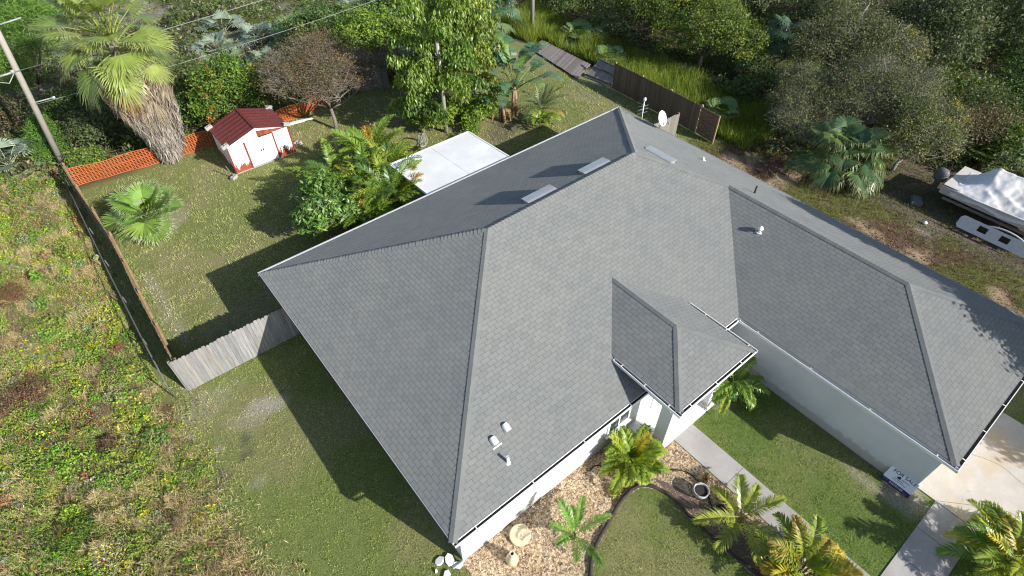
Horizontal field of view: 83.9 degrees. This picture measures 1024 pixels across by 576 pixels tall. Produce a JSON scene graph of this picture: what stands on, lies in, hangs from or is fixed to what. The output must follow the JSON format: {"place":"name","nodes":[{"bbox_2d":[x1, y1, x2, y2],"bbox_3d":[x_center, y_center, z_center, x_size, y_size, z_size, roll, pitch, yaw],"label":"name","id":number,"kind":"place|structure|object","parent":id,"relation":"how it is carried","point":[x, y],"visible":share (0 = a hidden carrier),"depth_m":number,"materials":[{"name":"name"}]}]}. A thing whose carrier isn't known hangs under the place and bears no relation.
{"place":"outdoors","nodes":[
{"label":"outdoors","id":0,"kind":"place"},
{"bbox_2d":[0,0,1023,575],"bbox_3d":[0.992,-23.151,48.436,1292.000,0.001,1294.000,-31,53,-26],"label":"ground","id":1,"kind":"structure","parent":0,"point":[628,544],"depth_m":22.41,"materials":[{"name":"green plant"}]},
{"bbox_2d":[0,278,33,314],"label":"soil patch","id":2,"kind":"object","parent":1,"relation":"on","point":[14,294],"visible":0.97,"depth_m":25.49,"materials":[{"name":"brown soil"}]},
{"bbox_2d":[0,87,37,136],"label":"shrub","id":3,"kind":"object","parent":1,"relation":"on","point":[8,103],"visible":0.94,"depth_m":34.92,"materials":[{"name":"green plant"}]},
{"bbox_2d":[0,137,45,180],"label":"saw palmetto","id":4,"kind":"object","parent":1,"relation":"on","point":[15,150],"visible":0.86,"depth_m":32.88,"materials":[{"name":"green plant"}]},
{"bbox_2d":[0,369,61,419],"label":"bush","id":5,"kind":"object","parent":1,"relation":"on","point":[21,393],"visible":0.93,"depth_m":21.79,"materials":[{"name":"brown plant"}]},
{"bbox_2d":[0,17,65,166],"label":"utility pole","id":6,"kind":"object","parent":1,"relation":"on","point":[31,100],"visible":0.98,"depth_m":30.41,"materials":[{"name":"grey wood"}]},
{"bbox_2d":[0,0,67,100],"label":"tree","id":7,"kind":"object","parent":1,"relation":"on","point":[34,10],"visible":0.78,"depth_m":34.36,"materials":[{"name":"green plant"}]},
{"bbox_2d":[19,113,77,161],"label":"bush","id":8,"kind":"object","parent":1,"relation":"on","point":[35,133],"visible":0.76,"depth_m":32.83,"materials":[{"name":"green plant"}]},
{"bbox_2d":[10,70,105,130],"bbox_3d":[-27.556,-11.259,35.082,4.431,3.393,5.519,10,47,11],"label":"shrub","id":9,"kind":"object","parent":1,"relation":"on","point":[62,101],"visible":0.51,"depth_m":34.37,"materials":[{"name":"green plant"}]},
{"bbox_2d":[33,508,107,566],"bbox_3d":[-13.935,7.885,18.080,2.046,0.854,1.788,2,46,2],"label":"bush","id":10,"kind":"object","parent":1,"relation":"on","point":[83,527],"visible":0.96,"depth_m":18.11,"materials":[{"name":"green plant"}]},
{"bbox_2d":[61,143,112,174],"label":"shrub","id":11,"kind":"object","parent":1,"relation":"on","point":[90,154],"visible":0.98,"depth_m":32.07,"materials":[{"name":"green plant"}]},
{"bbox_2d":[54,94,130,149],"bbox_3d":[-24.400,-9.701,33.521,4.688,3.415,4.686,-31,53,-26],"label":"shrub","id":12,"kind":"object","parent":1,"relation":"on","point":[95,124],"visible":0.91,"depth_m":33.10,"materials":[{"name":"green plant"}]},
{"bbox_2d":[26,0,187,165],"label":"fan palm","id":13,"kind":"object","parent":1,"relation":"on","point":[137,92],"visible":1,"depth_m":28.74,"materials":[{"name":"green plant"}]},
{"bbox_2d":[95,430,128,459],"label":"bush","id":14,"kind":"object","parent":1,"relation":"on","point":[103,443],"visible":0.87,"depth_m":20.43,"materials":[{"name":"brown plant"}]},
{"bbox_2d":[57,165,175,398],"bbox_3d":[-19.004,-1.213,26.724,0.137,1.124,18.804,-31,53,-26],"label":"wire fence","id":15,"kind":"object","parent":1,"relation":"on","point":[142,339],"visible":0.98,"depth_m":24.96,"materials":[{"name":"grey metal"}]},
{"bbox_2d":[60,162,184,377],"bbox_3d":[-18.279,-1.450,26.463,0.578,1.824,17.461,-32,54,-27],"label":"wooden fence","id":16,"kind":"object","parent":1,"relation":"on","point":[108,237],"visible":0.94,"depth_m":26.07,"materials":[{"name":"wood"}]},
{"bbox_2d":[66,130,216,185],"bbox_3d":[-21.105,-7.580,32.812,7.653,1.270,0.187,-25,50,-21],"label":"safety fence","id":17,"kind":"object","parent":1,"relation":"on","point":[122,162],"visible":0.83,"depth_m":32.48,"materials":[{"name":"orange plastic"}]},
{"bbox_2d":[99,179,186,247],"bbox_3d":[-18.684,-3.877,28.659,3.985,2.153,3.805,3,46,3],"label":"fan palm","id":18,"kind":"object","parent":1,"relation":"on","point":[130,202],"visible":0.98,"depth_m":28.43,"materials":[{"name":"green plant"}]},
{"bbox_2d":[0,166,310,575],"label":"weeds","id":19,"kind":"object","parent":1,"relation":"on","point":[145,550],"visible":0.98,"depth_m":20.83,"materials":[{"name":"green plant"}]},
{"bbox_2d":[149,46,204,93],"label":"shrub","id":20,"kind":"object","parent":1,"relation":"on","point":[185,65],"visible":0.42,"depth_m":37.63,"materials":[{"name":"green plant"}]},
{"bbox_2d":[170,82,206,129],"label":"shrub","id":21,"kind":"object","parent":1,"relation":"on","point":[182,100],"visible":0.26,"depth_m":34.94,"materials":[{"name":"green plant"}]},
{"bbox_2d":[188,30,243,61],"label":"saw palmetto","id":22,"kind":"object","parent":1,"relation":"on","point":[210,38],"visible":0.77,"depth_m":43.00,"materials":[{"name":"green plant"}]},
{"bbox_2d":[196,9,244,43],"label":"saw palmetto","id":23,"kind":"object","parent":1,"relation":"on","point":[235,22],"visible":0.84,"depth_m":45.65,"materials":[{"name":"green plant"}]},
{"bbox_2d":[173,46,270,124],"bbox_3d":[-17.274,-12.220,34.937,5.685,4.712,4.309,-58,68,-39],"label":"shrub","id":24,"kind":"object","parent":1,"relation":"on","point":[223,67],"visible":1,"depth_m":33.85,"materials":[{"name":"green plant"}]},
{"bbox_2d":[167,308,299,390],"bbox_3d":[-10.891,2.317,22.679,4.691,1.862,0.174,-30,53,-25],"label":"wooden fence","id":25,"kind":"object","parent":1,"relation":"on","point":[179,367],"visible":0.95,"depth_m":22.53,"materials":[{"name":"grey wood"}]},
{"bbox_2d":[209,107,295,174],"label":"garden shed","id":26,"kind":"structure","parent":1,"relation":"on","point":[252,138],"depth_m":32.52,"materials":[{"name":"white paint"}]},
{"bbox_2d":[245,138,266,166],"bbox_3d":[-14.600,-7.725,32.503,0.770,1.580,0.050,-31,53,-26],"label":"door","id":27,"kind":"structure","parent":26,"relation":"in","point":[255,151],"depth_m":32.49,"materials":[{"name":"white paint"}]},
{"bbox_2d":[258,133,278,161],"bbox_3d":[-13.994,-8.083,32.840,0.770,1.580,0.050,-31,53,-26],"label":"door","id":28,"kind":"structure","parent":26,"relation":"in","point":[267,143],"depth_m":32.82,"materials":[{"name":"white paint"}]},
{"bbox_2d":[236,21,275,49],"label":"saw palmetto","id":29,"kind":"object","parent":1,"relation":"on","point":[249,31],"visible":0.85,"depth_m":44.31,"materials":[{"name":"green plant"}]},
{"bbox_2d":[264,23,308,52],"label":"saw palmetto","id":30,"kind":"object","parent":1,"relation":"on","point":[275,29],"visible":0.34,"depth_m":43.34,"materials":[{"name":"green plant"}]},
{"bbox_2d":[275,93,325,121],"bbox_3d":[-14.107,-11.301,36.414,5.518,1.120,0.175,-35,55,-28],"label":"safety fence","id":31,"kind":"object","parent":1,"relation":"on","point":[304,108],"visible":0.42,"depth_m":36.62,"materials":[{"name":"orange plastic"}]},
{"bbox_2d":[240,13,384,130],"bbox_3d":[-11.836,-12.543,34.207,8.407,6.122,6.433,-31,53,-26],"label":"bare tree","id":32,"kind":"object","parent":1,"relation":"on","point":[319,54],"visible":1,"depth_m":33.11,"materials":[{"name":"brown plant"}]},
{"bbox_2d":[294,167,345,202],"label":"leafy shrub","id":33,"kind":"object","parent":1,"relation":"on","point":[315,181],"visible":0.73,"depth_m":27.65,"materials":[{"name":"green plant"}]},
{"bbox_2d":[282,0,361,44],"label":"vine tree","id":34,"kind":"object","parent":1,"relation":"on","point":[315,13],"visible":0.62,"depth_m":40.43,"materials":[{"name":"green plant"}]},
{"bbox_2d":[286,187,360,238],"bbox_3d":[-8.837,-3.306,27.280,3.620,3.151,2.839,-31,53,-26],"label":"leafy shrub","id":35,"kind":"object","parent":1,"relation":"on","point":[308,214],"visible":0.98,"depth_m":26.34,"materials":[{"name":"green plant"}]},
{"bbox_2d":[285,138,364,198],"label":"areca palm","id":36,"kind":"object","parent":1,"relation":"on","point":[329,157],"visible":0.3,"depth_m":29.99,"materials":[{"name":"green plant"}]},
{"bbox_2d":[315,2,398,66],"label":"vine tree","id":37,"kind":"object","parent":1,"relation":"on","point":[371,22],"visible":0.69,"depth_m":38.46,"materials":[{"name":"green plant"}]},
{"bbox_2d":[325,182,399,229],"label":"areca palm","id":38,"kind":"object","parent":1,"relation":"on","point":[376,212],"visible":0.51,"depth_m":27.47,"materials":[{"name":"green plant"}]},
{"bbox_2d":[322,114,408,175],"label":"areca palm","id":39,"kind":"object","parent":1,"relation":"on","point":[377,136],"visible":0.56,"depth_m":30.34,"materials":[{"name":"green plant"}]},
{"bbox_2d":[320,141,413,217],"bbox_3d":[-7.659,-5.219,29.201,4.826,2.975,5.012,-31,53,-26],"label":"areca palm","id":40,"kind":"object","parent":1,"relation":"on","point":[344,164],"visible":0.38,"depth_m":29.22,"materials":[{"name":"green plant"}]},
{"bbox_2d":[348,67,389,93],"bbox_3d":[-9.744,-14.201,38.854,2.586,1.554,0.181,-13,47,-12],"label":"wooden fence","id":41,"kind":"object","parent":1,"relation":"on","point":[384,78],"visible":0.49,"depth_m":39.13,"materials":[{"name":"grey wood"}]},
{"bbox_2d":[344,154,423,213],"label":"areca palm","id":42,"kind":"object","parent":1,"relation":"on","point":[405,188],"visible":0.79,"depth_m":27.99,"materials":[{"name":"green plant"}]},
{"bbox_2d":[348,138,422,197],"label":"areca palm","id":43,"kind":"object","parent":1,"relation":"on","point":[394,156],"visible":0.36,"depth_m":29.54,"materials":[{"name":"green plant"}]},
{"bbox_2d":[361,26,417,76],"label":"shrub","id":44,"kind":"object","parent":1,"relation":"on","point":[382,56],"visible":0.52,"depth_m":38.22,"materials":[{"name":"green plant"}]},
{"bbox_2d":[356,0,422,16],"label":"vine tree","id":45,"kind":"object","parent":1,"relation":"on","point":[376,4],"visible":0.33,"depth_m":43.08,"materials":[{"name":"green plant"}]},
{"bbox_2d":[377,3,431,53],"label":"vine tree","id":46,"kind":"object","parent":1,"relation":"on","point":[397,24],"visible":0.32,"depth_m":38.85,"materials":[{"name":"green plant"}]},
{"bbox_2d":[385,43,448,132],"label":"fishtail palm","id":47,"kind":"object","parent":1,"relation":"on","point":[397,107],"visible":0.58,"depth_m":32.89,"materials":[{"name":"green plant"}]},
{"bbox_2d":[405,94,467,132],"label":"shrub","id":48,"kind":"object","parent":1,"relation":"on","point":[452,107],"visible":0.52,"depth_m":34.78,"materials":[{"name":"green plant"}]},
{"bbox_2d":[387,0,489,132],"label":"fishtail palm","id":49,"kind":"object","parent":1,"relation":"on","point":[443,11],"visible":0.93,"depth_m":31.17,"materials":[{"name":"green plant"}]},
{"bbox_2d":[418,0,498,113],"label":"fishtail palm","id":50,"kind":"object","parent":1,"relation":"on","point":[477,13],"visible":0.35,"depth_m":32.59,"materials":[{"name":"green plant"}]},
{"bbox_2d":[439,0,507,98],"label":"fishtail palm","id":51,"kind":"object","parent":1,"relation":"on","point":[491,32],"visible":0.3,"depth_m":33.76,"materials":[{"name":"green plant"}]},
{"bbox_2d":[456,91,507,123],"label":"shrub","id":52,"kind":"object","parent":1,"relation":"on","point":[477,110],"visible":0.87,"depth_m":35.36,"materials":[{"name":"green plant"}]},
{"bbox_2d":[475,78,520,123],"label":"banana plant","id":53,"kind":"object","parent":1,"relation":"on","point":[502,115],"visible":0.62,"depth_m":35.30,"materials":[{"name":"green plant"}]},
{"bbox_2d":[483,0,523,27],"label":"sabal palm","id":54,"kind":"object","parent":1,"relation":"on","point":[512,11],"visible":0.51,"depth_m":43.75,"materials":[{"name":"green plant"}]},
{"bbox_2d":[0,0,1023,206],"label":"undergrowth","id":55,"kind":"object","parent":1,"relation":"on","point":[211,4],"visible":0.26,"depth_m":40.45,"materials":[{"name":"green plant"}]},
{"bbox_2d":[473,33,563,116],"bbox_3d":[0.232,-12.703,34.959,5.772,4.977,5.327,-31,53,-26],"label":"banana plant","id":56,"kind":"object","parent":1,"relation":"on","point":[524,56],"visible":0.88,"depth_m":34.50,"materials":[{"name":"green plant"}]},
{"bbox_2d":[512,83,569,121],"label":"date palm","id":57,"kind":"object","parent":1,"relation":"on","point":[547,101],"visible":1,"depth_m":35.41,"materials":[{"name":"green plant"}]},
{"bbox_2d":[521,109,561,128],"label":"palm","id":58,"kind":"object","parent":1,"relation":"on","point":[543,114],"visible":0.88,"depth_m":35.01,"materials":[{"name":"green plant"}]},
{"bbox_2d":[537,40,590,77],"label":"fence panel","id":59,"kind":"object","parent":1,"relation":"on","point":[575,66],"visible":0.89,"depth_m":41.91,"materials":[{"name":"grey wood"}]},
{"bbox_2d":[539,0,608,15],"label":"shrub","id":60,"kind":"object","parent":1,"relation":"on","point":[559,3],"visible":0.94,"depth_m":46.86,"materials":[{"name":"green plant"}]},
{"bbox_2d":[562,18,596,44],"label":"saw palmetto","id":61,"kind":"object","parent":1,"relation":"on","point":[585,24],"visible":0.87,"depth_m":44.42,"materials":[{"name":"green plant"}]},
{"bbox_2d":[584,58,614,86],"bbox_3d":[6.454,-15.010,39.573,1.377,1.231,2.543,-31,53,-26],"label":"fence panel","id":62,"kind":"object","parent":1,"relation":"on","point":[601,71],"visible":0.82,"depth_m":39.72,"materials":[{"name":"grey wood"}]},
{"bbox_2d":[463,432,816,575],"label":"gravel bed","id":63,"kind":"object","parent":1,"relation":"on","point":[541,562],"visible":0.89,"depth_m":18.67,"materials":[{"name":"beige gravel"}]},
{"bbox_2d":[509,524,530,546],"bbox_3d":[0.254,7.914,18.250,0.690,0.095,0.686,-34,61,-21],"label":"basin","id":64,"kind":"object","parent":63,"relation":"on","point":[519,535],"visible":1,"depth_m":18.22,"materials":[{"name":"beige ceramic"}]},
{"bbox_2d":[549,495,611,567],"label":"palm","id":65,"kind":"object","parent":63,"relation":"on","point":[573,516],"visible":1,"depth_m":17.75,"materials":[{"name":"green plant"}]},
{"bbox_2d":[598,424,669,491],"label":"areca palm","id":66,"kind":"object","parent":63,"relation":"on","point":[639,453],"visible":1,"depth_m":19.35,"materials":[{"name":"green plant"}]},
{"bbox_2d":[654,478,772,575],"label":"mulch","id":67,"kind":"object","parent":63,"relation":"on","point":[679,495],"visible":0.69,"depth_m":18.42,"materials":[{"name":"brown soil"}]},
{"bbox_2d":[747,511,864,575],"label":"areca palm","id":68,"kind":"object","parent":67,"relation":"on","point":[826,556],"visible":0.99,"depth_m":16.90,"materials":[{"name":"green plant"}]},
{"bbox_2d":[691,473,789,566],"bbox_3d":[7.437,7.403,18.073,2.845,1.094,3.005,-31,53,-26],"label":"date palm","id":69,"kind":"object","parent":63,"relation":"on","point":[747,504],"visible":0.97,"depth_m":18.05,"materials":[{"name":"green plant"}]},
{"bbox_2d":[501,0,779,149],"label":"tall grass","id":70,"kind":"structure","parent":1,"relation":"on","point":[699,92],"depth_m":40.32,"materials":[{"name":"green plant"}]},
{"bbox_2d":[258,106,1023,568],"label":"house","id":71,"kind":"structure","parent":1,"relation":"on","point":[498,340],"depth_m":19.78,"materials":[{"name":"white paint"}]},
{"bbox_2d":[612,62,703,132],"bbox_3d":[9.131,-12.314,36.550,0.180,1.849,7.398,-29,52,-24],"label":"wooden fence","id":72,"kind":"object","parent":1,"relation":"on","point":[629,83],"visible":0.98,"depth_m":36.34,"materials":[{"name":"brown wood"}]},
{"bbox_2d":[628,403,713,446],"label":"porch floor","id":73,"kind":"structure","parent":1,"relation":"on","point":[649,416],"depth_m":21.13,"materials":[{"name":"white concrete"}]},
{"bbox_2d":[588,483,761,575],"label":"garden edging","id":74,"kind":"object","parent":1,"relation":"on","point":[683,509],"visible":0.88,"depth_m":18.43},
{"bbox_2d":[606,0,744,43],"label":"oak tree","id":75,"kind":"object","parent":1,"relation":"on","point":[641,5],"visible":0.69,"depth_m":41.17,"materials":[{"name":"green plant"}]},
{"bbox_2d":[696,107,720,142],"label":"wooden gate","id":76,"kind":"structure","parent":1,"relation":"on","point":[708,124],"depth_m":33.98,"materials":[{"name":"brown wood"}]},
{"bbox_2d":[647,0,774,67],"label":"oak tree","id":77,"kind":"object","parent":1,"relation":"on","point":[731,24],"visible":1,"depth_m":38.14,"materials":[{"name":"green plant"}]},
{"bbox_2d":[705,96,740,119],"bbox_3d":[13.383,-11.284,36.249,2.482,1.267,2.528,-16,48,-14],"label":"saw palmetto","id":78,"kind":"object","parent":1,"relation":"on","point":[722,101],"visible":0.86,"depth_m":36.04,"materials":[{"name":"green plant"}]},
{"bbox_2d":[711,356,769,416],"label":"areca palm","id":79,"kind":"object","parent":1,"relation":"on","point":[747,383],"visible":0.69,"depth_m":21.00,"materials":[{"name":"green plant"}]},
{"bbox_2d":[733,0,781,21],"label":"evergreen tree","id":80,"kind":"object","parent":1,"relation":"on","point":[762,5],"visible":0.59,"depth_m":43.88,"materials":[{"name":"green plant"}]},
{"bbox_2d":[725,44,805,102],"bbox_3d":[16.813,-13.860,37.143,5.963,3.113,5.401,-31,53,-26],"label":"shrub","id":81,"kind":"object","parent":1,"relation":"on","point":[765,63],"visible":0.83,"depth_m":36.78,"materials":[{"name":"green plant"}]},
{"bbox_2d":[674,424,869,575],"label":"walkway","id":82,"kind":"structure","parent":1,"relation":"on","point":[706,452],"depth_m":19.86,"materials":[{"name":"concrete"}]},
{"bbox_2d":[762,14,822,62],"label":"sabal palm","id":83,"kind":"object","parent":1,"relation":"on","point":[779,34],"visible":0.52,"depth_m":37.97,"materials":[{"name":"green plant"}]},
{"bbox_2d":[756,54,879,145],"bbox_3d":[17.603,-11.236,33.843,7.969,4.251,6.461,-31,53,-26],"label":"scrub oak","id":84,"kind":"object","parent":1,"relation":"on","point":[806,84],"visible":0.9,"depth_m":33.22,"materials":[{"name":"green plant"}]},
{"bbox_2d":[790,0,868,26],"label":"evergreen tree","id":85,"kind":"object","parent":1,"relation":"on","point":[806,10],"visible":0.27,"depth_m":43.43,"materials":[{"name":"green plant"}]},
{"bbox_2d":[782,115,894,200],"bbox_3d":[18.078,-7.090,31.031,5.211,3.803,5.138,-31,53,-26],"label":"fan palm","id":86,"kind":"object","parent":1,"relation":"on","point":[865,176],"visible":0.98,"depth_m":30.29,"materials":[{"name":"green plant"}]},
{"bbox_2d":[690,102,1023,313],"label":"leaf litter","id":87,"kind":"object","parent":1,"relation":"on","point":[931,230],"visible":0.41,"depth_m":29.46,"materials":[{"name":"brown plant"}]},
{"bbox_2d":[779,0,938,74],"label":"scrub oak","id":88,"kind":"object","parent":1,"relation":"on","point":[864,23],"visible":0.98,"depth_m":35.91,"materials":[{"name":"green plant"}]},
{"bbox_2d":[806,40,958,140],"bbox_3d":[21.253,-11.086,32.991,7.873,5.200,7.925,22,50,21],"label":"scrub oak","id":89,"kind":"object","parent":1,"relation":"on","point":[901,83],"visible":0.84,"depth_m":32.28,"materials":[{"name":"green plant"}]},
{"bbox_2d":[846,23,949,83],"bbox_3d":[25.386,-15.859,38.426,6.461,3.873,6.739,0,46,1],"label":"shrub","id":90,"kind":"object","parent":1,"relation":"on","point":[932,58],"visible":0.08,"depth_m":37.29,"materials":[{"name":"green plant"}]},
{"bbox_2d":[880,466,919,497],"bbox_3d":[13.007,6.500,19.127,0.297,0.620,0.922,-31,53,-26],"label":"sale sign","id":91,"kind":"object","parent":1,"relation":"on","point":[899,482],"visible":1,"depth_m":19.13,"materials":[{"name":"plastic"}]},
{"bbox_2d":[870,89,979,171],"bbox_3d":[22.448,-8.488,30.990,6.579,4.466,5.254,-31,53,-26],"label":"scrub oak","id":92,"kind":"object","parent":1,"relation":"on","point":[934,139],"visible":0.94,"depth_m":30.26,"materials":[{"name":"green plant"}]},
{"bbox_2d":[875,0,975,34],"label":"evergreen tree","id":93,"kind":"object","parent":1,"relation":"on","point":[900,7],"visible":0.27,"depth_m":41.85,"materials":[{"name":"green plant"}]},
{"bbox_2d":[899,0,1008,77],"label":"evergreen tree","id":94,"kind":"object","parent":1,"relation":"on","point":[956,25],"visible":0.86,"depth_m":35.87,"materials":[{"name":"green plant"}]},
{"bbox_2d":[926,89,1023,160],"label":"shrub","id":95,"kind":"object","parent":1,"relation":"on","point":[987,125],"visible":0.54,"depth_m":31.51,"materials":[{"name":"green plant"}]},
{"bbox_2d":[935,498,1023,575],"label":"areca palm","id":96,"kind":"object","parent":1,"relation":"on","point":[1000,527],"visible":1,"depth_m":17.08,"materials":[{"name":"green plant"}]},
{"bbox_2d":[941,70,1023,138],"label":"shrub","id":97,"kind":"object","parent":1,"relation":"on","point":[987,95],"visible":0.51,"depth_m":33.16,"materials":[{"name":"green plant"}]},
{"bbox_2d":[941,196,1023,257],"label":"boat trailer","id":98,"kind":"object","parent":1,"relation":"on","point":[993,235],"visible":0.68,"depth_m":27.65,"materials":[{"name":"white metal"}]},
{"bbox_2d":[930,166,1023,228],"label":"boat","id":99,"kind":"object","parent":98,"relation":"on","point":[998,193],"visible":1,"depth_m":28.02,"materials":[{"name":"white fabric"}]},
{"bbox_2d":[952,137,1022,171],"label":"saw palmetto","id":100,"kind":"object","parent":1,"relation":"on","point":[977,144],"visible":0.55,"depth_m":31.94,"materials":[{"name":"green plant"}]},
{"bbox_2d":[958,0,1023,72],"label":"evergreen tree","id":101,"kind":"object","parent":1,"relation":"on","point":[1016,30],"visible":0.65,"depth_m":37.42,"materials":[{"name":"green plant"}]},
{"bbox_2d":[973,110,1023,173],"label":"shrub","id":102,"kind":"object","parent":1,"relation":"on","point":[991,151],"visible":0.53,"depth_m":31.29,"materials":[{"name":"green plant"}]},
{"bbox_2d":[974,34,1023,91],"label":"shrub","id":103,"kind":"object","parent":1,"relation":"on","point":[1008,65],"visible":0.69,"depth_m":37.05,"materials":[{"name":"green plant"}]},
{"bbox_2d":[881,501,975,575],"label":"pavement","id":104,"kind":"structure","parent":0,"point":[917,552],"depth_m":17.88,"materials":[{"name":"concrete"}]},
{"bbox_2d":[918,412,1023,565],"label":"driveway","id":105,"kind":"structure","parent":0,"point":[976,477],"depth_m":19.50,"materials":[{"name":"concrete"}]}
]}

